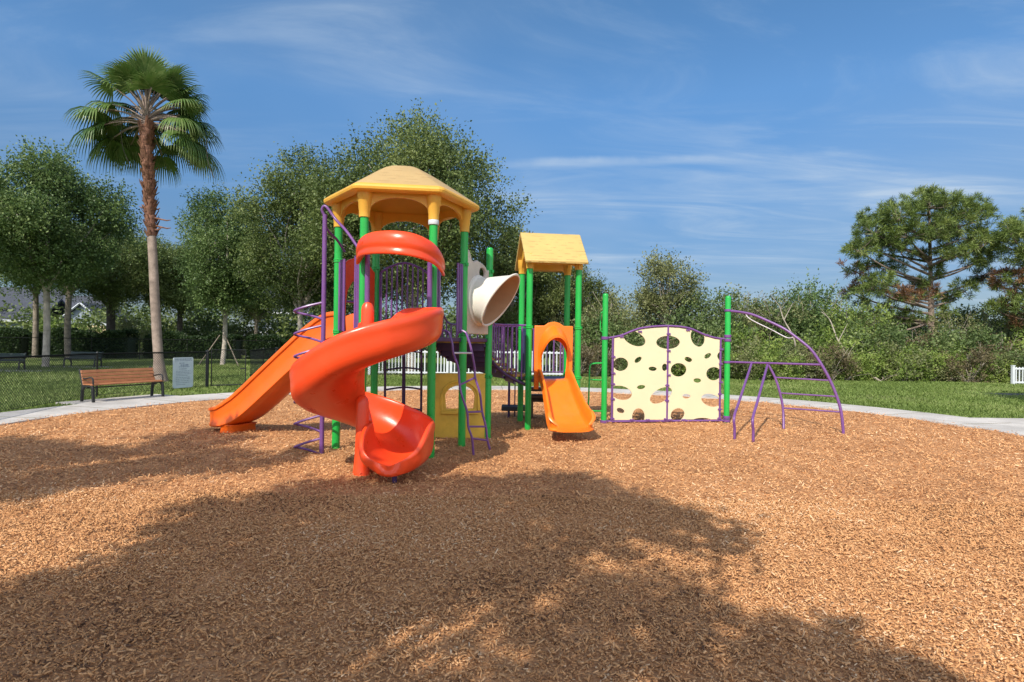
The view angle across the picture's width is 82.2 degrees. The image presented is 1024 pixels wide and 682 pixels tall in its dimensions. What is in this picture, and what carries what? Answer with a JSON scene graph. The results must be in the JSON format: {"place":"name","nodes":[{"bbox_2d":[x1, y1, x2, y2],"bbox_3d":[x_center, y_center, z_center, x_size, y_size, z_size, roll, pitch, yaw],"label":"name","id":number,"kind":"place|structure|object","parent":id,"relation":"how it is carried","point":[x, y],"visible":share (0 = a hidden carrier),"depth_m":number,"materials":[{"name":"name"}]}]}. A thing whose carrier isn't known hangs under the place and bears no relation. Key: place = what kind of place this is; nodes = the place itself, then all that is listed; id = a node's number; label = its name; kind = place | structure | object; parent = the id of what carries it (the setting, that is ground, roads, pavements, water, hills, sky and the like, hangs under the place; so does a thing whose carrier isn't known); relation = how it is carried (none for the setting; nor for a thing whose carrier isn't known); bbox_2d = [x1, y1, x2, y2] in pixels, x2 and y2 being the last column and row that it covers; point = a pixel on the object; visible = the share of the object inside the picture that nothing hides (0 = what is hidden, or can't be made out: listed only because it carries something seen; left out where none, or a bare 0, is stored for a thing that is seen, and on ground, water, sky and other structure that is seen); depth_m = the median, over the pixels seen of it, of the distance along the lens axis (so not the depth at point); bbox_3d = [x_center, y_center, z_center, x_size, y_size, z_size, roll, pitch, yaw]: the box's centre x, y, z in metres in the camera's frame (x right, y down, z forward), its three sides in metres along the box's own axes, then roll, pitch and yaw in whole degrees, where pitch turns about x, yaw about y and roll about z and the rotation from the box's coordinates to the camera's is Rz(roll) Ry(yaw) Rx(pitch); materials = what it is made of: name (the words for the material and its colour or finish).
{"place":"outdoors","nodes":[
{"label":"outdoors","id":0,"kind":"place"},
{"bbox_2d":[0,287,73,297],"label":"roof","id":1,"kind":"structure","parent":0,"point":[11,292],"depth_m":76.39,"materials":[{"name":"grey"}]},
{"bbox_2d":[50,295,106,307],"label":"roof","id":2,"kind":"structure","parent":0,"point":[84,300],"depth_m":69.31,"materials":[{"name":"grey"}]},
{"bbox_2d":[0,386,1023,436],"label":"path","id":3,"kind":"structure","parent":0,"point":[12,417],"depth_m":13.67,"materials":[{"name":"concrete"}]},
{"bbox_2d":[0,0,1023,337],"label":"sky","id":4,"kind":"structure","parent":0,"point":[745,139],"materials":[{"name":"blue"}]},
{"bbox_2d":[0,343,1023,417],"bbox_3d":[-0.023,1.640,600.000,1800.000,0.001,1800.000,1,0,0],"label":"lawn","id":5,"kind":"structure","parent":0,"point":[426,357],"depth_m":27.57,"materials":[{"name":"plant"}]},
{"bbox_2d":[0,326,30,355],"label":"hedge","id":6,"kind":"object","parent":5,"relation":"on","point":[12,332],"visible":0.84,"depth_m":40.75,"materials":[{"name":"green plant"}]},
{"bbox_2d":[1,270,55,357],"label":"oak tree","id":7,"kind":"object","parent":5,"relation":"on","point":[35,341],"visible":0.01,"depth_m":40.87,"materials":[{"name":"green plant"}]},
{"bbox_2d":[0,297,64,332],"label":"house","id":8,"kind":"structure","parent":5,"relation":"on","point":[9,300],"depth_m":60.92,"materials":[{"name":"grey"}]},
{"bbox_2d":[30,315,88,335],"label":"shrub","id":9,"kind":"object","parent":5,"relation":"on","point":[54,323],"visible":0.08,"depth_m":51.47,"materials":[{"name":"green plant"}]},
{"bbox_2d":[0,134,144,366],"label":"oak tree","id":10,"kind":"object","parent":5,"relation":"on","point":[41,244],"visible":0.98,"depth_m":28.52,"materials":[{"name":"green plant"}]},
{"bbox_2d":[27,327,139,358],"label":"hedge","id":11,"kind":"object","parent":5,"relation":"on","point":[57,334],"visible":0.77,"depth_m":41.65,"materials":[{"name":"green plant"}]},
{"bbox_2d":[50,217,128,357],"bbox_3d":[-29.940,-3.824,39.986,7.045,10.539,6.231,1,0,24],"label":"oak tree","id":12,"kind":"object","parent":5,"relation":"on","point":[67,324],"visible":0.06,"depth_m":39.88,"materials":[{"name":"green plant"}]},
{"bbox_2d":[60,302,133,334],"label":"house","id":13,"kind":"structure","parent":5,"relation":"on","point":[74,311],"depth_m":61.97,"materials":[{"name":"grey"}]},
{"bbox_2d":[0,350,209,410],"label":"chain link fence","id":14,"kind":"object","parent":5,"relation":"on","point":[206,371],"visible":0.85,"depth_m":14.20,"materials":[{"name":"black metal"}]},
{"bbox_2d":[173,357,192,387],"bbox_3d":[-10.077,0.966,17.982,0.014,0.933,0.729,1,0,19],"label":"notice sheet","id":15,"kind":"object","parent":14,"relation":"attached to","point":[182,372],"visible":1,"depth_m":17.96,"materials":[{"name":"white paper"}]},
{"bbox_2d":[210,349,245,385],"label":"gate","id":16,"kind":"structure","parent":14,"relation":"attached to","point":[211,383],"depth_m":19.21,"materials":[{"name":"black metal"}]},
{"bbox_2d":[56,394,176,404],"bbox_3d":[-9.684,1.482,14.718,1.250,0.050,2.500,1,0,23],"label":"bench pad","id":17,"kind":"object","parent":5,"relation":"on","point":[114,399],"visible":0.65,"depth_m":14.62,"materials":[{"name":"concrete"}]},
{"bbox_2d":[79,366,164,402],"bbox_3d":[-9.770,1.063,14.758,0.569,0.780,1.800,1,0,23],"label":"park bench","id":18,"kind":"object","parent":17,"relation":"on","point":[146,373],"visible":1,"depth_m":14.67,"materials":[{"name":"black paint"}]},
{"bbox_2d":[56,221,188,329],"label":"oak tree","id":19,"kind":"object","parent":5,"relation":"on","point":[125,285],"visible":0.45,"depth_m":44.98,"materials":[{"name":"green plant"}]},
{"bbox_2d":[104,311,165,354],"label":"shrub","id":20,"kind":"object","parent":5,"relation":"on","point":[128,325],"visible":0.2,"depth_m":49.15,"materials":[{"name":"green plant"}]},
{"bbox_2d":[0,337,279,360],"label":"chain link fence","id":21,"kind":"object","parent":5,"relation":"on","point":[125,345],"visible":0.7,"depth_m":39.16,"materials":[{"name":"black metal"}]},
{"bbox_2d":[61,43,225,381],"bbox_3d":[-13.222,-4.475,21.428,5.070,12.259,4.177,1,0,0],"label":"fan palm","id":22,"kind":"object","parent":5,"relation":"on","point":[149,75],"visible":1,"depth_m":20.96,"materials":[{"name":"green plant"}]},
{"bbox_2d":[125,237,215,331],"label":"oak tree","id":23,"kind":"object","parent":5,"relation":"on","point":[178,306],"visible":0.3,"depth_m":48.62,"materials":[{"name":"green plant"}]},
{"bbox_2d":[142,330,242,358],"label":"hedge","id":24,"kind":"object","parent":5,"relation":"on","point":[200,343],"visible":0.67,"depth_m":43.22,"materials":[{"name":"green plant"}]},
{"bbox_2d":[183,320,214,335],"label":"shrub","id":25,"kind":"object","parent":5,"relation":"on","point":[190,330],"visible":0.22,"depth_m":51.56,"materials":[{"name":"green plant"}]},
{"bbox_2d":[167,179,292,364],"bbox_3d":[-16.548,-3.789,33.993,7.304,10.831,7.400,1,0,0],"label":"oak tree","id":26,"kind":"object","parent":5,"relation":"on","point":[215,283],"visible":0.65,"depth_m":32.72,"materials":[{"name":"green plant"}]},
{"bbox_2d":[212,242,290,333],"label":"oak tree","id":27,"kind":"object","parent":5,"relation":"on","point":[256,315],"visible":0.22,"depth_m":51.81,"materials":[{"name":"green plant"}]},
{"bbox_2d":[245,333,291,358],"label":"hedge","id":28,"kind":"object","parent":5,"relation":"on","point":[253,345],"visible":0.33,"depth_m":44.46,"materials":[{"name":"green plant"}]},
{"bbox_2d":[204,136,356,330],"bbox_3d":[-10.845,-4.414,30.818,8.273,12.265,8.067,1,0,0],"label":"oak tree","id":29,"kind":"object","parent":5,"relation":"on","point":[299,290],"visible":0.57,"depth_m":29.33,"materials":[{"name":"green plant"}]},
{"bbox_2d":[290,267,390,315],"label":"oak tree","id":30,"kind":"object","parent":5,"relation":"on","point":[348,308],"visible":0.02,"depth_m":46.23,"materials":[{"name":"green plant"}]},
{"bbox_2d":[250,347,445,375],"bbox_3d":[-7.213,0.959,24.334,3.388,1.360,9.391,1,0,38],"label":"chain link fence","id":31,"kind":"object","parent":5,"relation":"on","point":[259,357],"visible":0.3,"depth_m":22.73,"materials":[{"name":"black metal"}]},
{"bbox_2d":[368,350,448,373],"bbox_3d":[-4.664,0.975,26.450,3.631,1.300,0.130,1,0,-2],"label":"picket fence","id":32,"kind":"object","parent":5,"relation":"on","point":[424,372],"visible":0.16,"depth_m":26.44,"materials":[{"name":"white paint"}]},
{"bbox_2d":[282,97,542,373],"bbox_3d":[-4.815,-4.739,27.283,10.888,13.592,11.480,1,0,-31],"label":"oak tree","id":33,"kind":"object","parent":5,"relation":"on","point":[436,157],"visible":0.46,"depth_m":25.69,"materials":[{"name":"green plant"}]},
{"bbox_2d":[450,349,562,374],"bbox_3d":[-0.039,1.025,26.750,5.588,1.330,0.130,1,0,-3],"label":"picket fence","id":34,"kind":"object","parent":5,"relation":"on","point":[549,352],"visible":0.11,"depth_m":26.79,"materials":[{"name":"white paint"}]},
{"bbox_2d":[0,294,1018,357],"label":"wood","id":35,"kind":"object","parent":5,"relation":"on","point":[285,331],"visible":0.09,"depth_m":55.81,"materials":[{"name":"green plant"}]},
{"bbox_2d":[0,388,1023,681],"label":"mulch bed","id":36,"kind":"object","parent":5,"relation":"on","point":[504,478],"visible":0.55,"depth_m":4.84,"materials":[{"name":"brown wood"}]},
{"bbox_2d":[208,165,595,482],"bbox_3d":[-1.113,-0.426,9.225,6.827,4.300,5.434,1,0,-23],"label":"play structure","id":37,"kind":"object","parent":36,"relation":"on","point":[320,364],"visible":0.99,"depth_m":8.77,"materials":[{"name":"green paint"}]},
{"bbox_2d":[0,488,1023,681],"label":"wood chips","id":38,"kind":"object","parent":36,"relation":"on","point":[115,506],"visible":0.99,"depth_m":3.91,"materials":[{"name":"brown wood"}]},
{"bbox_2d":[587,293,844,441],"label":"climbing wall","id":39,"kind":"structure","parent":36,"relation":"on","point":[633,375],"depth_m":11.78,"materials":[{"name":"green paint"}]},
{"bbox_2d":[476,217,558,367],"bbox_3d":[-0.203,-2.589,32.880,5.630,8.760,5.816,1,0,40],"label":"oak tree","id":40,"kind":"object","parent":5,"relation":"on","point":[510,315],"visible":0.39,"depth_m":32.36,"materials":[{"name":"green plant"}]},
{"bbox_2d":[525,264,600,368],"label":"oak tree","id":41,"kind":"object","parent":5,"relation":"on","point":[554,300],"visible":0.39,"depth_m":33.86,"materials":[{"name":"green plant"}]},
{"bbox_2d":[544,310,589,360],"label":"scrub tree","id":42,"kind":"object","parent":5,"relation":"on","point":[550,344],"visible":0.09,"depth_m":33.56,"materials":[{"name":"green plant"}]},
{"bbox_2d":[550,343,601,375],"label":"shrub","id":43,"kind":"object","parent":5,"relation":"on","point":[589,362],"visible":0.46,"depth_m":26.94,"materials":[{"name":"green plant"}]},
{"bbox_2d":[557,260,620,329],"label":"oak tree","id":44,"kind":"object","parent":5,"relation":"on","point":[589,282],"visible":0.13,"depth_m":36.58,"materials":[{"name":"green plant"}]},
{"bbox_2d":[573,339,619,376],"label":"shrub","id":45,"kind":"object","parent":5,"relation":"on","point":[599,351],"visible":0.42,"depth_m":27.01,"materials":[{"name":"green plant"}]},
{"bbox_2d":[571,309,643,370],"bbox_3d":[4.835,0.143,31.355,4.540,3.802,5.611,1,0,-10],"label":"shrub","id":46,"kind":"object","parent":5,"relation":"on","point":[597,335],"visible":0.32,"depth_m":30.46,"materials":[{"name":"green plant"}]},
{"bbox_2d":[571,286,649,349],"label":"scrub tree","id":47,"kind":"object","parent":5,"relation":"on","point":[613,308],"visible":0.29,"depth_m":32.60,"materials":[{"name":"green plant"}]},
{"bbox_2d":[595,321,656,364],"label":"shrub","id":48,"kind":"object","parent":5,"relation":"on","point":[637,336],"visible":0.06,"depth_m":30.89,"materials":[{"name":"green plant"}]},
{"bbox_2d":[621,336,675,373],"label":"shrub","id":49,"kind":"object","parent":5,"relation":"on","point":[662,346],"visible":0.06,"depth_m":26.57,"materials":[{"name":"green plant"}]},
{"bbox_2d":[623,295,675,328],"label":"scrub tree","id":50,"kind":"object","parent":5,"relation":"on","point":[644,319],"visible":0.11,"depth_m":36.24,"materials":[{"name":"green plant"}]},
{"bbox_2d":[624,245,710,323],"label":"scrub tree","id":51,"kind":"object","parent":5,"relation":"on","point":[648,297],"visible":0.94,"depth_m":33.06,"materials":[{"name":"green plant"}]},
{"bbox_2d":[671,358,709,379],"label":"shrub","id":52,"kind":"object","parent":5,"relation":"on","point":[678,371],"visible":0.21,"depth_m":26.74,"materials":[{"name":"green plant"}]},
{"bbox_2d":[643,307,738,372],"bbox_3d":[9.111,0.140,30.447,4.723,3.956,5.837,1,0,10],"label":"shrub","id":53,"kind":"object","parent":5,"relation":"on","point":[691,323],"visible":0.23,"depth_m":29.88,"materials":[{"name":"green plant"}]},
{"bbox_2d":[681,336,737,378],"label":"shrub","id":54,"kind":"object","parent":5,"relation":"on","point":[707,355],"visible":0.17,"depth_m":26.99,"materials":[{"name":"green plant"}]},
{"bbox_2d":[670,283,754,341],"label":"scrub tree","id":55,"kind":"object","parent":5,"relation":"on","point":[696,304],"visible":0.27,"depth_m":32.14,"materials":[{"name":"green plant"}]},
{"bbox_2d":[681,313,766,374],"bbox_3d":[10.887,0.257,31.094,5.508,3.733,4.457,1,0,-44],"label":"shrub","id":56,"kind":"object","parent":5,"relation":"on","point":[722,322],"visible":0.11,"depth_m":30.50,"materials":[{"name":"green plant"}]},
{"bbox_2d":[709,282,781,340],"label":"scrub tree","id":57,"kind":"object","parent":5,"relation":"on","point":[741,309],"visible":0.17,"depth_m":34.07,"materials":[{"name":"green plant"}]},
{"bbox_2d":[711,322,788,377],"bbox_3d":[11.510,0.789,29.923,4.450,3.596,4.206,1,0,4],"label":"shrub","id":58,"kind":"object","parent":5,"relation":"on","point":[765,342],"visible":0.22,"depth_m":29.16,"materials":[{"name":"green plant"}]},
{"bbox_2d":[722,336,782,380],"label":"shrub","id":59,"kind":"object","parent":5,"relation":"on","point":[744,356],"visible":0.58,"depth_m":26.84,"materials":[{"name":"green plant"}]},
{"bbox_2d":[731,344,797,380],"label":"shrub","id":60,"kind":"object","parent":5,"relation":"on","point":[765,357],"visible":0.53,"depth_m":26.65,"materials":[{"name":"green plant"}]},
{"bbox_2d":[741,293,790,342],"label":"scrub tree","id":61,"kind":"object","parent":5,"relation":"on","point":[755,305],"visible":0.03,"depth_m":34.35,"materials":[{"name":"green plant"}]},
{"bbox_2d":[737,288,815,348],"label":"scrub tree","id":62,"kind":"object","parent":5,"relation":"on","point":[776,317],"visible":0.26,"depth_m":32.84,"materials":[{"name":"green plant"}]},
{"bbox_2d":[762,345,808,381],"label":"shrub","id":63,"kind":"object","parent":5,"relation":"on","point":[797,360],"visible":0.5,"depth_m":26.80,"materials":[{"name":"green plant"}]},
{"bbox_2d":[753,294,819,345],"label":"scrub tree","id":64,"kind":"object","parent":5,"relation":"on","point":[782,324],"visible":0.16,"depth_m":32.93,"materials":[{"name":"green plant"}]},
{"bbox_2d":[770,325,830,372],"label":"shrub","id":65,"kind":"object","parent":5,"relation":"on","point":[809,334],"visible":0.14,"depth_m":31.06,"materials":[{"name":"green plant"}]},
{"bbox_2d":[769,337,840,379],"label":"shrub","id":66,"kind":"object","parent":5,"relation":"on","point":[809,370],"visible":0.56,"depth_m":27.10,"materials":[{"name":"green plant"}]},
{"bbox_2d":[758,281,858,332],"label":"scrub tree","id":67,"kind":"object","parent":5,"relation":"on","point":[830,295],"visible":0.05,"depth_m":33.06,"materials":[{"name":"green plant"}]},
{"bbox_2d":[763,267,866,353],"bbox_3d":[17.081,-1.122,33.231,5.560,6.186,5.739,1,0,44],"label":"scrub tree","id":68,"kind":"object","parent":5,"relation":"on","point":[808,297],"visible":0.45,"depth_m":32.57,"materials":[{"name":"green plant"}]},
{"bbox_2d":[800,339,862,380],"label":"shrub","id":69,"kind":"object","parent":5,"relation":"on","point":[843,353],"visible":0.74,"depth_m":26.57,"materials":[{"name":"green plant"}]},
{"bbox_2d":[786,321,879,376],"bbox_3d":[16.943,0.819,30.018,4.654,3.760,4.399,1,0,-31],"label":"shrub","id":70,"kind":"object","parent":5,"relation":"on","point":[838,333],"visible":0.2,"depth_m":29.46,"materials":[{"name":"green plant"}]},
{"bbox_2d":[787,290,881,359],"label":"scrub tree","id":71,"kind":"object","parent":5,"relation":"on","point":[841,319],"visible":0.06,"depth_m":32.24,"materials":[{"name":"green plant"}]},
{"bbox_2d":[814,343,883,380],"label":"shrub","id":72,"kind":"object","parent":5,"relation":"on","point":[840,377],"visible":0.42,"depth_m":26.98,"materials":[{"name":"green plant"}]},
{"bbox_2d":[809,298,902,353],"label":"scrub tree","id":73,"kind":"object","parent":5,"relation":"on","point":[849,317],"visible":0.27,"depth_m":31.91,"materials":[{"name":"green plant"}]},
{"bbox_2d":[845,353,881,380],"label":"shrub","id":74,"kind":"object","parent":5,"relation":"on","point":[865,368],"visible":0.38,"depth_m":27.46,"materials":[{"name":"green plant"}]},
{"bbox_2d":[826,315,923,379],"bbox_3d":[18.345,0.446,29.777,5.202,3.525,4.209,1,0,14],"label":"shrub","id":75,"kind":"object","parent":5,"relation":"on","point":[895,335],"visible":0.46,"depth_m":29.31,"materials":[{"name":"green plant"}]},
{"bbox_2d":[849,307,911,355],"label":"scrub tree","id":76,"kind":"object","parent":5,"relation":"on","point":[872,324],"visible":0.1,"depth_m":32.39,"materials":[{"name":"green plant"}]},
{"bbox_2d":[849,340,927,381],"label":"shrub","id":77,"kind":"object","parent":5,"relation":"on","point":[890,371],"visible":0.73,"depth_m":27.40,"materials":[{"name":"green plant"}]},
{"bbox_2d":[872,310,931,342],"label":"scrub tree","id":78,"kind":"object","parent":5,"relation":"on","point":[909,326],"visible":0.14,"depth_m":35.06,"materials":[{"name":"green plant"}]},
{"bbox_2d":[867,334,940,380],"bbox_3d":[18.570,1.026,27.866,3.316,2.755,3.710,1,0,14],"label":"shrub","id":79,"kind":"object","parent":5,"relation":"on","point":[919,359],"visible":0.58,"depth_m":27.39,"materials":[{"name":"green plant"}]},
{"bbox_2d":[882,328,943,352],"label":"shrub","id":80,"kind":"object","parent":5,"relation":"on","point":[922,338],"visible":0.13,"depth_m":31.45,"materials":[{"name":"green plant"}]},
{"bbox_2d":[836,182,1007,334],"bbox_3d":[24.072,-3.737,34.488,11.936,11.632,6.693,1,0,0],"label":"pine tree","id":81,"kind":"object","parent":5,"relation":"on","point":[943,226],"visible":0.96,"depth_m":33.63,"materials":[{"name":"green plant"}]},
{"bbox_2d":[891,341,954,381],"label":"shrub","id":82,"kind":"object","parent":5,"relation":"on","point":[930,373],"visible":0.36,"depth_m":27.54,"materials":[{"name":"green plant"}]},
{"bbox_2d":[916,351,966,381],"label":"shrub","id":83,"kind":"object","parent":5,"relation":"on","point":[944,370],"visible":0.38,"depth_m":27.56,"materials":[{"name":"green plant"}]},
{"bbox_2d":[909,326,974,377],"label":"shrub","id":84,"kind":"object","parent":5,"relation":"on","point":[939,337],"visible":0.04,"depth_m":31.81,"materials":[{"name":"green plant"}]},
{"bbox_2d":[921,307,992,349],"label":"scrub tree","id":85,"kind":"object","parent":5,"relation":"on","point":[958,325],"visible":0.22,"depth_m":33.66,"materials":[{"name":"green plant"}]},
{"bbox_2d":[921,340,1000,380],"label":"shrub","id":86,"kind":"object","parent":5,"relation":"on","point":[961,357],"visible":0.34,"depth_m":28.28,"materials":[{"name":"green plant"}]},
{"bbox_2d":[908,319,1019,380],"bbox_3d":[22.832,0.554,29.673,5.040,3.415,4.078,1,0,2],"label":"shrub","id":87,"kind":"object","parent":5,"relation":"on","point":[979,338],"visible":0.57,"depth_m":29.23,"materials":[{"name":"green plant"}]},
{"bbox_2d":[935,340,1000,383],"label":"shrub","id":88,"kind":"object","parent":5,"relation":"on","point":[977,358],"visible":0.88,"depth_m":27.25,"materials":[{"name":"green plant"}]},
{"bbox_2d":[937,302,1010,338],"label":"scrub tree","id":89,"kind":"object","parent":5,"relation":"on","point":[963,313],"visible":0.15,"depth_m":36.42,"materials":[{"name":"green plant"}]},
{"bbox_2d":[962,306,1023,348],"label":"scrub tree","id":90,"kind":"object","parent":5,"relation":"on","point":[984,314],"visible":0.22,"depth_m":33.95,"materials":[{"name":"green plant"}]},
{"bbox_2d":[969,351,1016,382],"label":"shrub","id":91,"kind":"object","parent":5,"relation":"on","point":[999,375],"visible":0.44,"depth_m":27.86,"materials":[{"name":"green plant"}]},
{"bbox_2d":[967,334,1022,379],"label":"shrub","id":92,"kind":"object","parent":5,"relation":"on","point":[1004,347],"visible":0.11,"depth_m":29.55,"materials":[{"name":"green plant"}]},
{"bbox_2d":[980,204,1023,331],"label":"pine tree","id":93,"kind":"object","parent":5,"relation":"on","point":[1013,226],"visible":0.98,"depth_m":32.05,"materials":[{"name":"green plant"}]},
{"bbox_2d":[987,347,1023,381],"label":"shrub","id":94,"kind":"object","parent":5,"relation":"on","point":[1003,359],"visible":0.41,"depth_m":27.95,"materials":[{"name":"green plant"}]},
{"bbox_2d":[989,345,1023,382],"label":"shrub","id":95,"kind":"object","parent":5,"relation":"on","point":[1020,358],"visible":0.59,"depth_m":27.81,"materials":[{"name":"green plant"}]},
{"bbox_2d":[994,324,1023,357],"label":"shrub","id":96,"kind":"object","parent":5,"relation":"on","point":[1016,343],"visible":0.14,"depth_m":29.74,"materials":[{"name":"green plant"}]},
{"bbox_2d":[1010,365,1023,383],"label":"picket fence","id":97,"kind":"object","parent":5,"relation":"on","point":[1014,375],"visible":0.86,"depth_m":26.00,"materials":[{"name":"white paint"}]},
{"bbox_2d":[976,418,1023,424],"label":"side path","id":98,"kind":"structure","parent":0,"point":[1016,420],"depth_m":12.98,"materials":[{"name":"concrete"}]},
{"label":"bench pad","id":99,"kind":"structure","parent":0,"visible":0},
{"bbox_2d":[63,351,103,366],"bbox_3d":[-21.885,0.914,29.956,1.800,0.780,0.569,1,0,8],"label":"park bench","id":100,"kind":"object","parent":99,"relation":"on","point":[93,356],"visible":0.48,"depth_m":30.02,"materials":[{"name":"black paint"}]},
{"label":"bench pad","id":101,"kind":"structure","parent":0,"visible":0},
{"bbox_2d":[0,353,26,369],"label":"park bench","id":102,"kind":"object","parent":101,"relation":"on","point":[11,354],"visible":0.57,"depth_m":26.26,"materials":[{"name":"black paint"}]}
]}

